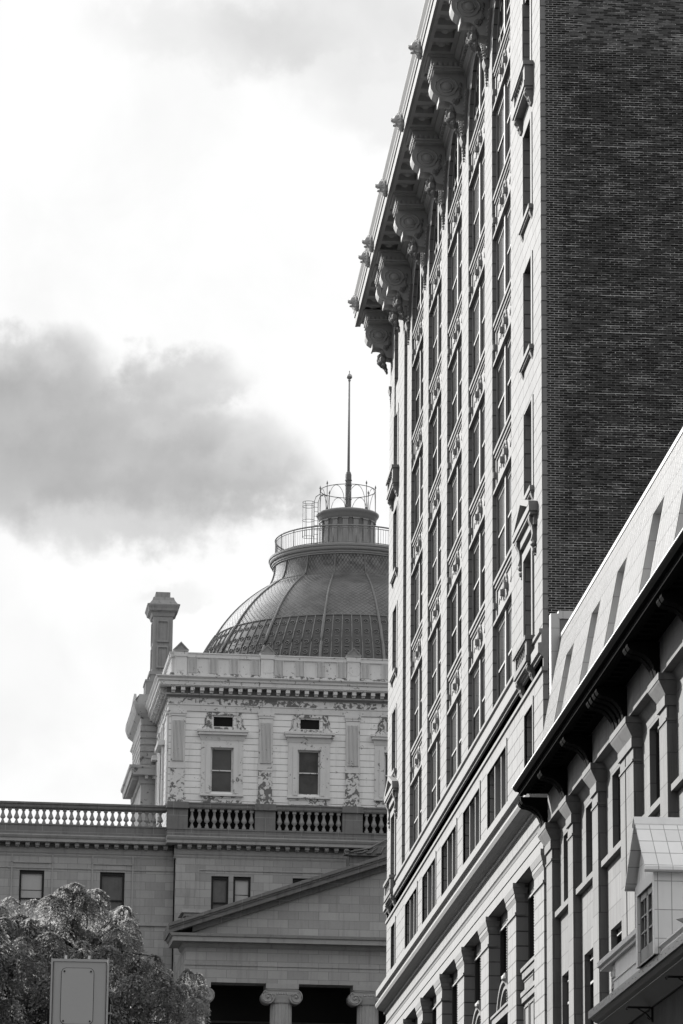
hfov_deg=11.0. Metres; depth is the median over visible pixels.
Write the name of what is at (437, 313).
window
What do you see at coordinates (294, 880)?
window
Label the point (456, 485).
window
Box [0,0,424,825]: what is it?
sky
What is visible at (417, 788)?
window
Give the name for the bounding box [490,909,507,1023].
tall window
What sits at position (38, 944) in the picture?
tree
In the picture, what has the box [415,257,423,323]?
arched window
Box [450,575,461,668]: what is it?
window
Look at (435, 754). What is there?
window
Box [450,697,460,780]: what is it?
window
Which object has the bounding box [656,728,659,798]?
upper window
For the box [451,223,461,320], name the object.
window
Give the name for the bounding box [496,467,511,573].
window
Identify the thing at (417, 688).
window
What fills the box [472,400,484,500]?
window
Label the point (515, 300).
office building
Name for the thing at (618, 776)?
upper window
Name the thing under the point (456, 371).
window
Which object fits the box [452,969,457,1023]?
tall window
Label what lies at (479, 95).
arched window
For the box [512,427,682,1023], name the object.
mansard building
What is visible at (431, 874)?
mezzanine window
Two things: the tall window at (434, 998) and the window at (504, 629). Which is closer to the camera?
the window at (504, 629)
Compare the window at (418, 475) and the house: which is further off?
the window at (418, 475)
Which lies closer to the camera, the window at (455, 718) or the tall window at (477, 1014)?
the tall window at (477, 1014)
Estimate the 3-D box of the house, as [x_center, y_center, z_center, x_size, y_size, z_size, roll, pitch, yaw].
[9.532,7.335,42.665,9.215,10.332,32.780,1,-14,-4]
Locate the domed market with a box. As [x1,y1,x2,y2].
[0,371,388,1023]
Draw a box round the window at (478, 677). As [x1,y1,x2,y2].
[472,652,484,742]
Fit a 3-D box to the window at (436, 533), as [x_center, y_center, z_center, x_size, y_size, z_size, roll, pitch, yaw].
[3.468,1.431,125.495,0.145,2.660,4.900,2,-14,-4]
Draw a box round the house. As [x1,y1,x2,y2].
[588,817,682,1023]
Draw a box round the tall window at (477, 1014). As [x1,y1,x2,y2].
[472,942,480,1023]
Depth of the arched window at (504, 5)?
109.64 m
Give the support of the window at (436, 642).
in the office building at (515, 300)
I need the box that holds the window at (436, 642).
[431,622,440,707]
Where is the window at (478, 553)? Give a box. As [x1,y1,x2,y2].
[472,524,484,624]
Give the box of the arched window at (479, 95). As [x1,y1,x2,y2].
[472,51,484,136]
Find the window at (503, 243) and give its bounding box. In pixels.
[496,202,510,315]
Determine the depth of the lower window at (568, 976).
88.38 m
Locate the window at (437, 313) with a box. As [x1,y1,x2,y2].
[432,286,441,376]
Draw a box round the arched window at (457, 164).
[451,127,461,205]
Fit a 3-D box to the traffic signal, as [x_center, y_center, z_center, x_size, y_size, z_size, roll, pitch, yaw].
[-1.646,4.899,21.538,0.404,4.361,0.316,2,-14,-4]
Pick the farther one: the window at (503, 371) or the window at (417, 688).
the window at (417, 688)
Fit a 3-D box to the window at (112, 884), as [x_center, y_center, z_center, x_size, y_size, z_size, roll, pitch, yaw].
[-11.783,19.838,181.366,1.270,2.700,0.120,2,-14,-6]
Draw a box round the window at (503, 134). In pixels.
[496,72,510,186]
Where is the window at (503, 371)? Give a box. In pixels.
[496,334,510,443]
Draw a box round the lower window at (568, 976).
[567,976,568,1023]
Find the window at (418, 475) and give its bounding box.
[414,452,422,533]
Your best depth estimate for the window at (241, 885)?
181.52 m
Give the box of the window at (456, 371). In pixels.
[451,341,461,434]
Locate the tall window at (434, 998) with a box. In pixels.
[432,994,435,1023]
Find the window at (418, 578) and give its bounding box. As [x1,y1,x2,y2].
[414,557,422,636]
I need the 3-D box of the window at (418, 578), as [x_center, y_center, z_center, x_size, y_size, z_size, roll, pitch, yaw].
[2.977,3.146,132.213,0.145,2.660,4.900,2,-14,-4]
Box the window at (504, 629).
[497,600,511,699]
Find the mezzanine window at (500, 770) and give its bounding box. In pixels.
[495,755,505,817]
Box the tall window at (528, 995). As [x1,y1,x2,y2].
[520,878,534,1023]
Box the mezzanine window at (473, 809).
[469,796,478,855]
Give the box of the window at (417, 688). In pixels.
[413,664,421,743]
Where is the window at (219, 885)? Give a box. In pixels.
[211,876,227,908]
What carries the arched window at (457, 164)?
in the office building at (515, 300)
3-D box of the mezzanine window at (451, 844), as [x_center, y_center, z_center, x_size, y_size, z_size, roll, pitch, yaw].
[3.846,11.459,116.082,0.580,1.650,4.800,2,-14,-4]
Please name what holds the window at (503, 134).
in the office building at (515, 300)
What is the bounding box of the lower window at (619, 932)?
[617,926,621,943]
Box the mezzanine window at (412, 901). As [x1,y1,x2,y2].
[410,893,416,940]
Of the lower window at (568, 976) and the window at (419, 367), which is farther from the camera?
the window at (419, 367)
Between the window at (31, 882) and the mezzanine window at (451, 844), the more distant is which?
the window at (31, 882)
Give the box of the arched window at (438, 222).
[432,196,441,267]
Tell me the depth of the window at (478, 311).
114.14 m
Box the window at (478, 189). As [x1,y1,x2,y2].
[472,151,484,257]
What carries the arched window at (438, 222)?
in the office building at (515, 300)
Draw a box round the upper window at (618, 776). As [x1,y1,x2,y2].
[618,776,620,840]
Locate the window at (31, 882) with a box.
[18,870,43,918]
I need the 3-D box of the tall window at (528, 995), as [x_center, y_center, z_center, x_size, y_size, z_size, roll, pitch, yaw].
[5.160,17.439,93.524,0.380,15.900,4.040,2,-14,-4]
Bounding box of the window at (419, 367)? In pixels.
[415,346,422,427]
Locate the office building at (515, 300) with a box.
[347,0,682,1023]
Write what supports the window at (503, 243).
in the office building at (515, 300)
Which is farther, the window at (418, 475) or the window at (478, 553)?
the window at (418, 475)
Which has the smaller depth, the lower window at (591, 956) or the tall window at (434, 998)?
the lower window at (591, 956)
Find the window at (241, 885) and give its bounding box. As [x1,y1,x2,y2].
[233,877,250,901]
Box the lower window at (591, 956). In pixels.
[590,953,593,1023]
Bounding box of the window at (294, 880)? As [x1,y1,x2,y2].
[293,878,304,882]
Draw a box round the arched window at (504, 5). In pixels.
[496,0,509,57]
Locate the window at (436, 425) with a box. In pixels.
[431,401,440,487]
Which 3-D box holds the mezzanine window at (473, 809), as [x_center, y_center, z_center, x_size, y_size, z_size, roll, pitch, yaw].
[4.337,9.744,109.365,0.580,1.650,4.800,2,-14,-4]
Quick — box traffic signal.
[47,955,113,1023]
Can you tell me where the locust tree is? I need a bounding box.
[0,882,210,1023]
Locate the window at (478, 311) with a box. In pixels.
[472,276,484,378]
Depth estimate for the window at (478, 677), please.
111.12 m
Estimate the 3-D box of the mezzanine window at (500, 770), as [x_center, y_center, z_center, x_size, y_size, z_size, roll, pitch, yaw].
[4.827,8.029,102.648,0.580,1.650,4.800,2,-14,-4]
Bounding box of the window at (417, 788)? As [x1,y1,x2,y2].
[413,772,421,844]
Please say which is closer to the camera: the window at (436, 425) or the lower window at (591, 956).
the lower window at (591, 956)
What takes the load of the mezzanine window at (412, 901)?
in the office building at (515, 300)
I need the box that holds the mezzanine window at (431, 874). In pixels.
[427,864,434,916]
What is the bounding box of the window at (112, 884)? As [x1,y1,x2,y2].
[99,872,124,919]
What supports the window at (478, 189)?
in the office building at (515, 300)
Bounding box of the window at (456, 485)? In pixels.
[450,458,461,551]
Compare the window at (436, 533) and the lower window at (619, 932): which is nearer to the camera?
the lower window at (619, 932)
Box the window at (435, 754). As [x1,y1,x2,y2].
[430,735,440,815]
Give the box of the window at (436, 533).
[431,511,440,596]
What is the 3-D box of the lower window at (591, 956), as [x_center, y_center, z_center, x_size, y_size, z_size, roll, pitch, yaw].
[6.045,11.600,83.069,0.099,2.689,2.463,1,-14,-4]
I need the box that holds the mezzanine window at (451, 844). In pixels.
[447,832,455,887]

